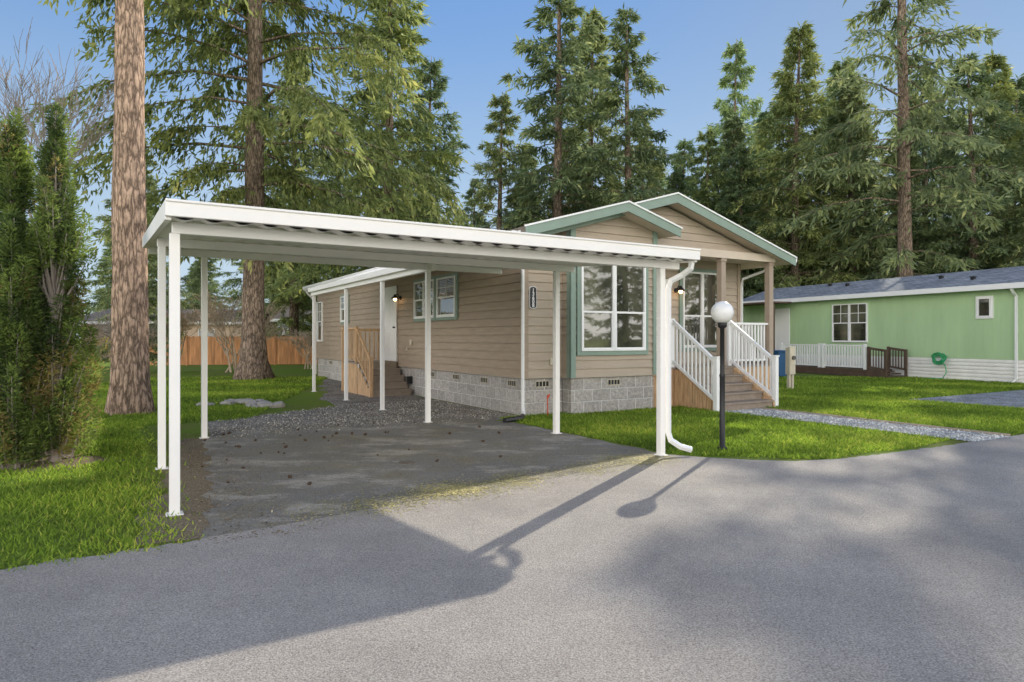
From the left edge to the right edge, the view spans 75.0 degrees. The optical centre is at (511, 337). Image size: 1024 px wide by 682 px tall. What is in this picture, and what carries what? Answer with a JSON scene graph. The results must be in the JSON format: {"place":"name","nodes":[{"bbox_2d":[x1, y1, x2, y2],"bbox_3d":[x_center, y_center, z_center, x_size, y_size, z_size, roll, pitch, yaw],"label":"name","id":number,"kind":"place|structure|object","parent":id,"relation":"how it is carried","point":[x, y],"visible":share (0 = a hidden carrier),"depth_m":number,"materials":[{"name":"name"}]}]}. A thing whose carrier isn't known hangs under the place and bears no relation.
{"place":"outdoors","nodes":[
{"label":"outdoors","id":0,"kind":"place"},
{"bbox_2d":[76,309,271,358],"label":"house","id":1,"kind":"structure","parent":0,"point":[189,333],"depth_m":50.28,"materials":[{"name":"white plastic"}]},
{"bbox_2d":[198,329,214,336],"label":"window","id":2,"kind":"structure","parent":1,"relation":"in","point":[199,331],"depth_m":50.27,"materials":[{"name":"white plastic"}]},
{"bbox_2d":[201,418,668,538],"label":"driveway","id":3,"kind":"structure","parent":0,"point":[467,455],"depth_m":8.26,"materials":[{"name":"grey asphalt"}]},
{"bbox_2d":[118,416,648,554],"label":"needle litter","id":4,"kind":"object","parent":3,"relation":"on","point":[277,530],"visible":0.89,"depth_m":7.04,"materials":[{"name":"brown plant"}]},
{"bbox_2d":[398,461,414,463],"bbox_3d":[-1.305,1.545,8.244,0.220,0.010,0.220,0,0,-31],"label":"utility cover","id":5,"kind":"object","parent":3,"relation":"on","point":[406,462],"visible":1,"depth_m":8.23,"materials":[{"name":"metal"}]},
{"bbox_2d":[142,198,700,516],"bbox_3d":[-1.560,0.015,9.364,6.190,3.071,5.315,0,0,-31],"label":"carport","id":6,"kind":"object","parent":3,"relation":"on","point":[178,228],"visible":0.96,"depth_m":7.85,"materials":[{"name":"white paint"}]},
{"bbox_2d":[285,451,692,527],"bbox_3d":[0.092,1.539,7.172,5.038,0.007,1.550,0,0,-37],"label":"moss","id":7,"kind":"object","parent":3,"relation":"on","point":[451,488],"visible":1,"depth_m":6.89,"materials":[{"name":"green plant"}]},
{"bbox_2d":[0,344,1023,571],"bbox_3d":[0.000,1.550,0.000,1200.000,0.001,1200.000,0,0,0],"label":"ground","id":8,"kind":"structure","parent":0,"point":[306,399],"depth_m":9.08,"materials":[{"name":"green plant"}]},
{"bbox_2d":[0,114,30,229],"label":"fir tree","id":9,"kind":"object","parent":8,"relation":"on","point":[2,122],"visible":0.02,"depth_m":9.59,"materials":[{"name":"green plant"}]},
{"bbox_2d":[0,453,130,472],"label":"dirt patch","id":10,"kind":"object","parent":8,"relation":"on","point":[92,459],"visible":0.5,"depth_m":8.27,"materials":[{"name":"brown soil"}]},
{"bbox_2d":[0,208,62,468],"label":"arborvitae","id":11,"kind":"object","parent":10,"relation":"on","point":[18,344],"visible":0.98,"depth_m":7.86,"materials":[{"name":"green plant"}]},
{"bbox_2d":[0,106,75,374],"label":"arborvitae","id":12,"kind":"object","parent":10,"relation":"on","point":[16,184],"visible":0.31,"depth_m":8.53,"materials":[{"name":"green plant"}]},
{"bbox_2d":[2,101,115,464],"bbox_3d":[-5.693,-0.610,8.342,1.143,4.720,0.993,0,0,0],"label":"arborvitae","id":13,"kind":"object","parent":10,"relation":"on","point":[55,248],"visible":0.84,"depth_m":8.28,"materials":[{"name":"green plant"}]},
{"bbox_2d":[29,144,100,456],"bbox_3d":[-6.014,-0.429,8.742,0.995,4.358,0.938,0,0,24],"label":"arborvitae","id":14,"kind":"object","parent":10,"relation":"on","point":[78,302],"visible":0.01,"depth_m":8.84,"materials":[{"name":"green plant"}]},
{"bbox_2d":[0,17,152,225],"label":"bare tree","id":15,"kind":"object","parent":8,"relation":"on","point":[44,130],"visible":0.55,"depth_m":15.37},
{"bbox_2d":[0,436,152,494],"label":"needle litter","id":16,"kind":"object","parent":8,"relation":"on","point":[60,462],"visible":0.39,"depth_m":8.13,"materials":[{"name":"brown plant"}]},
{"bbox_2d":[68,193,94,326],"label":"fir tree","id":17,"kind":"object","parent":8,"relation":"on","point":[83,280],"visible":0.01,"depth_m":57.65,"materials":[{"name":"green plant"}]},
{"bbox_2d":[77,235,111,332],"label":"fir tree","id":18,"kind":"object","parent":8,"relation":"on","point":[108,250],"visible":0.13,"depth_m":78.51,"materials":[{"name":"green plant"}]},
{"bbox_2d":[83,306,157,348],"bbox_3d":[-12.276,0.281,21.235,2.092,2.548,3.733,0,0,-12],"label":"bare shrub","id":19,"kind":"object","parent":8,"relation":"on","point":[106,331],"visible":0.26,"depth_m":20.98,"materials":[{"name":"brown plant"}]},
{"bbox_2d":[94,246,149,305],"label":"fir tree","id":20,"kind":"object","parent":8,"relation":"on","point":[110,257],"visible":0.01,"depth_m":74.13,"materials":[{"name":"green plant"}]},
{"bbox_2d":[80,131,198,366],"bbox_3d":[-16.145,-3.725,28.965,4.733,10.725,4.584,0,0,-15],"label":"fir tree","id":21,"kind":"object","parent":8,"relation":"on","point":[152,301],"visible":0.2,"depth_m":28.58,"materials":[{"name":"green plant"}]},
{"bbox_2d":[147,204,183,308],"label":"fir tree","id":22,"kind":"object","parent":8,"relation":"on","point":[154,274],"visible":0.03,"depth_m":59.86,"materials":[{"name":"green plant"}]},
{"bbox_2d":[149,335,187,364],"bbox_3d":[-19.386,0.700,37.196,2.460,1.700,0.090,0,0,-8],"label":"fence","id":23,"kind":"object","parent":8,"relation":"on","point":[184,359],"visible":0.19,"depth_m":37.31,"materials":[{"name":"brown wood"}]},
{"bbox_2d":[133,438,215,545],"bbox_3d":[-3.736,1.548,7.699,0.870,0.001,5.851,0,0,-26],"label":"dirt patch","id":24,"kind":"object","parent":8,"relation":"on","point":[192,506],"visible":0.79,"depth_m":6.34,"materials":[{"name":"brown soil"}]},
{"bbox_2d":[104,0,253,415],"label":"pine tree","id":25,"kind":"object","parent":8,"relation":"on","point":[130,390],"visible":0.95,"depth_m":13.45,"materials":[{"name":"brown plant"}]},
{"bbox_2d":[149,296,216,358],"bbox_3d":[-15.714,-0.279,31.474,5.394,3.671,2.850,0,0,42],"label":"bare shrub","id":26,"kind":"object","parent":8,"relation":"on","point":[183,321],"visible":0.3,"depth_m":30.88,"materials":[{"name":"brown plant"}]},
{"bbox_2d":[181,263,208,307],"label":"fir tree","id":27,"kind":"object","parent":8,"relation":"on","point":[189,269],"visible":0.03,"depth_m":81.77,"materials":[{"name":"green plant"}]},
{"bbox_2d":[182,258,219,308],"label":"fir tree","id":28,"kind":"object","parent":8,"relation":"on","point":[199,287],"visible":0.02,"depth_m":72.85,"materials":[{"name":"green plant"}]},
{"bbox_2d":[180,257,230,308],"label":"fir tree","id":29,"kind":"object","parent":8,"relation":"on","point":[196,286],"visible":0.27,"depth_m":69.48,"materials":[{"name":"green plant"}]},
{"bbox_2d":[188,336,231,364],"bbox_3d":[-17.038,0.700,37.546,2.460,1.700,0.090,0,0,-8],"label":"fence","id":30,"kind":"object","parent":8,"relation":"on","point":[217,355],"visible":0.66,"depth_m":37.53,"materials":[{"name":"brown wood"}]},
{"bbox_2d":[222,400,234,404],"bbox_3d":[-6.512,1.505,15.318,0.269,0.170,0.353,0,0,-10],"label":"field stone","id":31,"kind":"object","parent":8,"relation":"on","point":[229,402],"visible":0.67,"depth_m":15.20,"materials":[{"name":"grey stone"}]},
{"bbox_2d":[185,292,292,372],"bbox_3d":[-13.159,-0.421,29.869,5.897,3.957,4.527,0,0,19],"label":"bare shrub","id":32,"kind":"object","parent":8,"relation":"on","point":[212,319],"visible":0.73,"depth_m":29.67,"materials":[{"name":"brown plant"}]},
{"bbox_2d":[21,0,466,379],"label":"fir tree","id":33,"kind":"object","parent":8,"relation":"on","point":[255,123],"visible":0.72,"depth_m":24.33,"materials":[{"name":"green plant"}]},
{"bbox_2d":[208,194,279,310],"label":"fir tree","id":34,"kind":"object","parent":8,"relation":"on","point":[230,281],"visible":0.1,"depth_m":58.88,"materials":[{"name":"green plant"}]},
{"bbox_2d":[237,398,253,403],"bbox_3d":[-6.185,1.507,15.521,0.323,0.199,0.380,0,0,35],"label":"field stone","id":35,"kind":"object","parent":8,"relation":"on","point":[242,401],"visible":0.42,"depth_m":15.38,"materials":[{"name":"grey stone"}]},
{"bbox_2d":[245,399,257,402],"bbox_3d":[-5.990,1.511,15.365,0.347,0.181,0.295,0,0,21],"label":"field stone","id":36,"kind":"object","parent":8,"relation":"on","point":[251,401],"visible":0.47,"depth_m":15.26,"materials":[{"name":"grey stone"}]},
{"bbox_2d":[232,335,275,364],"bbox_3d":[-14.691,0.700,37.896,2.460,1.700,0.090,0,0,-8],"label":"fence","id":37,"kind":"object","parent":8,"relation":"on","point":[271,347],"visible":0.27,"depth_m":37.99,"materials":[{"name":"brown wood"}]},
{"bbox_2d":[258,401,271,406],"bbox_3d":[-5.429,1.501,14.736,0.320,0.180,0.386,0,0,33],"label":"field stone","id":38,"kind":"object","parent":8,"relation":"on","point":[265,404],"visible":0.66,"depth_m":14.62,"materials":[{"name":"grey stone"}]},
{"bbox_2d":[274,401,284,407],"bbox_3d":[-5.203,1.505,14.878,0.272,0.171,0.357,0,0,-4],"label":"field stone","id":39,"kind":"object","parent":8,"relation":"on","point":[279,404],"visible":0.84,"depth_m":14.76,"materials":[{"name":"grey stone"}]},
{"bbox_2d":[227,42,342,336],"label":"fir tree","id":40,"kind":"object","parent":8,"relation":"on","point":[292,322],"visible":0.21,"depth_m":41.51,"materials":[{"name":"green plant"}]},
{"bbox_2d":[264,194,310,326],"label":"fir tree","id":41,"kind":"object","parent":8,"relation":"on","point":[272,296],"visible":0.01,"depth_m":56.32,"materials":[{"name":"green plant"}]},
{"bbox_2d":[270,306,311,336],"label":"house","id":42,"kind":"structure","parent":8,"relation":"on","point":[286,314],"depth_m":50.18,"materials":[{"name":"white plastic"}]},
{"bbox_2d":[280,328,311,368],"bbox_3d":[-9.912,0.396,33.211,3.193,2.321,2.431,0,0,22],"label":"bare shrub","id":43,"kind":"object","parent":8,"relation":"on","point":[308,339],"visible":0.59,"depth_m":33.04,"materials":[{"name":"brown plant"}]},
{"bbox_2d":[276,336,317,364],"bbox_3d":[-12.343,0.700,38.246,2.460,1.700,0.090,0,0,-8],"label":"fence","id":44,"kind":"object","parent":8,"relation":"on","point":[286,353],"visible":0.62,"depth_m":38.17,"materials":[{"name":"brown wood"}]},
{"bbox_2d":[266,106,374,334],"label":"fir tree","id":45,"kind":"object","parent":8,"relation":"on","point":[329,278],"visible":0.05,"depth_m":44.32,"materials":[{"name":"green plant"}]},
{"bbox_2d":[343,148,383,269],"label":"fir tree","id":46,"kind":"object","parent":8,"relation":"on","point":[369,207],"visible":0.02,"depth_m":46.31,"materials":[{"name":"green plant"}]},
{"bbox_2d":[208,378,519,437],"bbox_3d":[-5.935,1.548,17.941,5.685,0.001,15.100,0,0,-31],"label":"gravel strip","id":47,"kind":"object","parent":8,"relation":"on","point":[334,395],"visible":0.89,"depth_m":13.62,"materials":[{"name":"grey gravel"}]},
{"bbox_2d":[199,399,514,438],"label":"gravel stones","id":48,"kind":"object","parent":47,"relation":"on","point":[314,417],"visible":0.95,"depth_m":13.08,"materials":[{"name":"grey gravel"}]},
{"bbox_2d":[308,263,435,409],"bbox_3d":[-2.980,-0.220,16.035,1.700,3.540,8.600,0,0,-31],"label":"side awning","id":49,"kind":"object","parent":47,"relation":"on","point":[382,275],"visible":0.79,"depth_m":15.53,"materials":[{"name":"white paint"}]},
{"bbox_2d":[264,0,479,334],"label":"fir tree","id":50,"kind":"object","parent":8,"relation":"on","point":[405,38],"visible":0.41,"depth_m":34.98,"materials":[{"name":"green plant"}]},
{"bbox_2d":[394,56,472,226],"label":"fir tree","id":51,"kind":"object","parent":8,"relation":"on","point":[435,93],"visible":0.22,"depth_m":40.78,"materials":[{"name":"green plant"}]},
{"bbox_2d":[457,178,490,228],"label":"fir tree","id":52,"kind":"object","parent":8,"relation":"on","point":[470,191],"visible":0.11,"depth_m":55.93,"materials":[{"name":"green plant"}]},
{"bbox_2d":[451,92,537,229],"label":"fir tree","id":53,"kind":"object","parent":8,"relation":"on","point":[497,153],"visible":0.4,"depth_m":49.80,"materials":[{"name":"green plant"}]},
{"bbox_2d":[504,182,537,229],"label":"fir tree","id":54,"kind":"object","parent":8,"relation":"on","point":[516,212],"depth_m":52.57,"materials":[{"name":"green plant"}]},
{"bbox_2d":[502,141,543,226],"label":"fir tree","id":55,"kind":"object","parent":8,"relation":"on","point":[534,158],"visible":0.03,"depth_m":59.77,"materials":[{"name":"green plant"}]},
{"bbox_2d":[303,192,796,422],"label":"house","id":56,"kind":"structure","parent":8,"relation":"on","point":[491,341],"depth_m":14.79,"materials":[{"name":"beige wood"}]},
{"bbox_2d":[317,301,322,341],"bbox_3d":[-7.516,-0.625,26.079,0.075,1.550,0.692,0,0,-31],"label":"window","id":57,"kind":"structure","parent":56,"relation":"in","point":[319,304],"depth_m":26.00,"materials":[{"name":"white plastic"}]},
{"bbox_2d":[340,294,348,323],"bbox_3d":[-5.852,-1.000,23.287,0.075,1.020,0.920,0,0,-31],"label":"window","id":58,"kind":"structure","parent":56,"relation":"in","point":[341,296],"depth_m":23.49,"materials":[{"name":"glass"}]},
{"bbox_2d":[385,286,397,360],"bbox_3d":[-3.573,-0.405,19.437,0.102,2.150,1.090,0,0,-31],"label":"door","id":59,"kind":"structure","parent":56,"relation":"in","point":[391,319],"depth_m":19.34,"materials":[{"name":"white plastic"}]},
{"bbox_2d":[413,276,435,321],"bbox_3d":[-2.270,-0.985,17.280,0.075,1.110,1.430,0,0,-31],"label":"window","id":60,"kind":"structure","parent":56,"relation":"in","point":[418,285],"depth_m":17.42,"materials":[{"name":"glass"}]},
{"bbox_2d":[436,272,458,320],"bbox_3d":[-1.589,-0.985,16.137,0.075,1.110,1.190,0,0,-31],"label":"window","id":61,"kind":"structure","parent":56,"relation":"in","point":[447,285],"depth_m":16.08,"materials":[{"name":"glass"}]},
{"bbox_2d":[576,265,647,355],"bbox_3d":[2.122,-0.680,13.892,1.890,2.080,0.075,0,0,-31],"label":"window","id":62,"kind":"structure","parent":56,"relation":"in","point":[612,301],"depth_m":13.85,"materials":[{"name":"glass"}]},
{"bbox_2d":[679,267,716,350],"bbox_3d":[4.806,-0.700,16.889,1.530,2.080,0.075,0,0,-31],"label":"window","id":63,"kind":"structure","parent":56,"relation":"in","point":[696,303],"depth_m":16.83,"materials":[{"name":"glass"}]},
{"bbox_2d":[538,124,583,219],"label":"fir tree","id":64,"kind":"object","parent":8,"relation":"on","point":[562,173],"visible":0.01,"depth_m":57.88,"materials":[{"name":"green plant"}]},
{"bbox_2d":[497,0,632,230],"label":"fir tree","id":65,"kind":"object","parent":8,"relation":"on","point":[556,114],"visible":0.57,"depth_m":45.13,"materials":[{"name":"green plant"}]},
{"bbox_2d":[538,4,637,219],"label":"fir tree","id":66,"kind":"object","parent":8,"relation":"on","point":[599,48],"visible":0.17,"depth_m":51.60,"materials":[{"name":"green plant"}]},
{"bbox_2d":[601,174,617,195],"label":"fir tree","id":67,"kind":"object","parent":8,"relation":"on","point":[609,186],"visible":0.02,"depth_m":61.92,"materials":[{"name":"green plant"}]},
{"bbox_2d":[570,3,694,209],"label":"fir tree","id":68,"kind":"object","parent":8,"relation":"on","point":[628,157],"visible":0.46,"depth_m":43.58,"materials":[{"name":"green plant"}]},
{"bbox_2d":[611,118,662,201],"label":"fir tree","id":69,"kind":"object","parent":8,"relation":"on","point":[637,139],"visible":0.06,"depth_m":55.49,"materials":[{"name":"green plant"}]},
{"bbox_2d":[644,160,669,197],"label":"fir tree","id":70,"kind":"object","parent":8,"relation":"on","point":[663,170],"visible":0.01,"depth_m":70.18,"materials":[{"name":"green plant"}]},
{"bbox_2d":[667,169,689,196],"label":"fir tree","id":71,"kind":"object","parent":8,"relation":"on","point":[676,179],"visible":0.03,"depth_m":49.84,"materials":[{"name":"green plant"}]},
{"bbox_2d":[658,138,711,205],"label":"fir tree","id":72,"kind":"object","parent":8,"relation":"on","point":[684,144],"visible":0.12,"depth_m":57.82,"materials":[{"name":"green plant"}]},
{"bbox_2d":[683,126,751,298],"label":"fir tree","id":73,"kind":"object","parent":8,"relation":"on","point":[712,156],"visible":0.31,"depth_m":48.54,"materials":[{"name":"green plant"}]},
{"bbox_2d":[711,301,733,449],"bbox_3d":[2.920,0.522,9.260,0.310,2.055,0.310,0,0,0],"label":"lamp post","id":74,"kind":"object","parent":8,"relation":"on","point":[722,313],"visible":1,"depth_m":9.22,"materials":[{"name":"black metal"}]},
{"bbox_2d":[703,163,758,290],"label":"fir tree","id":75,"kind":"object","parent":8,"relation":"on","point":[716,166],"visible":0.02,"depth_m":59.52,"materials":[{"name":"green plant"}]},
{"bbox_2d":[701,36,763,224],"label":"fir tree","id":76,"kind":"object","parent":8,"relation":"on","point":[739,53],"visible":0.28,"depth_m":67.50,"materials":[{"name":"green plant"}]},
{"bbox_2d":[712,112,776,297],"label":"fir tree","id":77,"kind":"object","parent":8,"relation":"on","point":[736,133],"visible":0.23,"depth_m":52.34,"materials":[{"name":"green plant"}]},
{"bbox_2d":[715,142,791,297],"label":"fir tree","id":78,"kind":"object","parent":8,"relation":"on","point":[741,159],"visible":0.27,"depth_m":46.29,"materials":[{"name":"green plant"}]},
{"bbox_2d":[739,108,801,290],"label":"fir tree","id":79,"kind":"object","parent":8,"relation":"on","point":[761,115],"visible":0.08,"depth_m":59.94,"materials":[{"name":"green plant"}]},
{"bbox_2d":[773,350,786,375],"bbox_3d":[10.447,1.020,26.009,0.660,1.059,0.679,0,0,-17],"label":"wheeled bin","id":80,"kind":"object","parent":8,"relation":"on","point":[781,353],"visible":0.45,"depth_m":25.70,"materials":[{"name":"blue plastic"}]},
{"bbox_2d":[785,346,795,387],"bbox_3d":[8.368,0.906,19.970,0.260,1.288,0.230,0,0,-31],"label":"utility pedestal","id":81,"kind":"object","parent":8,"relation":"on","point":[790,357],"visible":0.88,"depth_m":19.93,"materials":[{"name":"beige plastic"}]},
{"bbox_2d":[725,20,871,297],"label":"fir tree","id":82,"kind":"object","parent":8,"relation":"on","point":[799,197],"visible":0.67,"depth_m":45.55,"materials":[{"name":"green plant"}]},
{"bbox_2d":[750,89,862,291],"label":"fir tree","id":83,"kind":"object","parent":8,"relation":"on","point":[764,154],"visible":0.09,"depth_m":51.31,"materials":[{"name":"green plant"}]},
{"bbox_2d":[760,407,866,419],"bbox_3d":[6.036,1.532,13.516,0.070,0.035,2.360,0,0,-31],"label":"timber edging","id":84,"kind":"object","parent":8,"relation":"on","point":[815,413],"visible":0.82,"depth_m":13.35,"materials":[{"name":"wood"}]},
{"bbox_2d":[774,55,892,283],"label":"fir tree","id":85,"kind":"object","parent":8,"relation":"on","point":[837,67],"visible":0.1,"depth_m":53.88,"materials":[{"name":"green plant"}]},
{"bbox_2d":[776,90,893,281],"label":"fir tree","id":86,"kind":"object","parent":8,"relation":"on","point":[860,189],"visible":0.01,"depth_m":54.88,"materials":[{"name":"green plant"}]},
{"bbox_2d":[800,71,928,285],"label":"fir tree","id":87,"kind":"object","parent":8,"relation":"on","point":[841,114],"visible":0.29,"depth_m":47.43,"materials":[{"name":"green plant"}]},
{"bbox_2d":[743,266,1023,382],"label":"green house","id":88,"kind":"structure","parent":8,"relation":"on","point":[969,324],"depth_m":26.00,"materials":[{"name":"paint"}]},
{"bbox_2d":[775,308,789,349],"bbox_3d":[12.955,-0.375,31.960,0.040,2.050,0.900,0,0,-23],"label":"door","id":89,"kind":"structure","parent":88,"relation":"in","point":[782,316],"depth_m":31.92,"materials":[{"name":"white plastic"}]},
{"bbox_2d":[832,303,867,341],"bbox_3d":[14.411,-0.630,28.477,0.075,1.640,1.742,0,0,-23],"label":"window","id":90,"kind":"structure","parent":88,"relation":"in","point":[849,321],"depth_m":28.43,"materials":[{"name":"white plastic"}]},
{"bbox_2d":[923,352,946,378],"bbox_3d":[15.638,1.036,24.748,0.404,1.003,1.002,0,0,-23],"label":"garden hose","id":91,"kind":"object","parent":88,"relation":"attached to","point":[941,361],"visible":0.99,"depth_m":24.61,"materials":[{"name":"green rubber"}]},
{"bbox_2d":[976,296,993,318],"bbox_3d":[16.568,-1.065,23.390,0.075,0.790,0.580,0,0,-23],"label":"window","id":92,"kind":"structure","parent":88,"relation":"in","point":[984,304],"depth_m":23.36,"materials":[{"name":"white plastic"}]},
{"bbox_2d":[772,0,1023,285],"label":"fir tree","id":93,"kind":"object","parent":8,"relation":"on","point":[906,126],"visible":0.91,"depth_m":36.09,"materials":[{"name":"green plant"}]},
{"bbox_2d":[865,140,958,277],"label":"fir tree","id":94,"kind":"object","parent":8,"relation":"on","point":[922,232],"visible":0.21,"depth_m":42.27,"materials":[{"name":"green plant"}]},
{"bbox_2d":[874,103,953,278],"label":"fir tree","id":95,"kind":"object","parent":8,"relation":"on","point":[887,133],"visible":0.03,"depth_m":58.11,"materials":[{"name":"green plant"}]},
{"bbox_2d":[867,73,983,273],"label":"fir tree","id":96,"kind":"object","parent":8,"relation":"on","point":[930,165],"visible":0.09,"depth_m":50.48,"materials":[{"name":"green plant"}]},
{"bbox_2d":[867,419,1010,435],"bbox_3d":[7.241,1.532,11.475,0.070,0.035,2.300,0,0,-31],"label":"timber edging","id":97,"kind":"object","parent":8,"relation":"on","point":[967,430],"visible":0.84,"depth_m":11.28,"materials":[{"name":"wood"}]},
{"bbox_2d":[895,50,1023,273],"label":"fir tree","id":98,"kind":"object","parent":8,"relation":"on","point":[973,239],"visible":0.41,"depth_m":41.27,"materials":[{"name":"green plant"}]},
{"bbox_2d":[928,115,990,247],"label":"fir tree","id":99,"kind":"object","parent":8,"relation":"on","point":[958,167],"visible":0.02,"depth_m":59.72,"materials":[{"name":"green plant"}]},
{"bbox_2d":[910,390,1023,407],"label":"gravel drive","id":100,"kind":"structure","parent":8,"relation":"on","point":[1011,398],"depth_m":16.97,"materials":[{"name":"grey gravel"}]},
{"bbox_2d":[930,49,1023,270],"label":"fir tree","id":101,"kind":"object","parent":8,"relation":"on","point":[1000,88],"visible":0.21,"depth_m":45.32,"materials":[{"name":"green plant"}]},
{"bbox_2d":[950,73,1023,270],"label":"fir tree","id":102,"kind":"object","parent":8,"relation":"on","point":[1018,83],"visible":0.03,"depth_m":49.84,"materials":[{"name":"green plant"}]},
{"bbox_2d":[966,143,1023,269],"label":"fir tree","id":103,"kind":"object","parent":8,"relation":"on","point":[1019,259],"visible":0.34,"depth_m":39.61,"materials":[{"name":"green plant"}]},
{"bbox_2d":[988,88,1023,252],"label":"fir tree","id":104,"kind":"object","parent":8,"relation":"on","point":[1020,134],"depth_m":52.22,"materials":[{"name":"green plant"}]},
{"bbox_2d":[0,434,1023,681],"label":"road","id":105,"kind":"structure","parent":0,"point":[900,566],"depth_m":4.10,"materials":[{"name":"grey asphalt"}]},
{"bbox_2d":[0,0,1023,334],"label":"sky","id":106,"kind":"structure","parent":0,"point":[474,40],"materials":[{"name":"blue"}]},
{"bbox_2d":[725,408,1008,441],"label":"gravel path","id":107,"kind":"structure","parent":0,"point":[986,438],"depth_m":11.49,"materials":[{"name":"grey gravel"}]}
]}

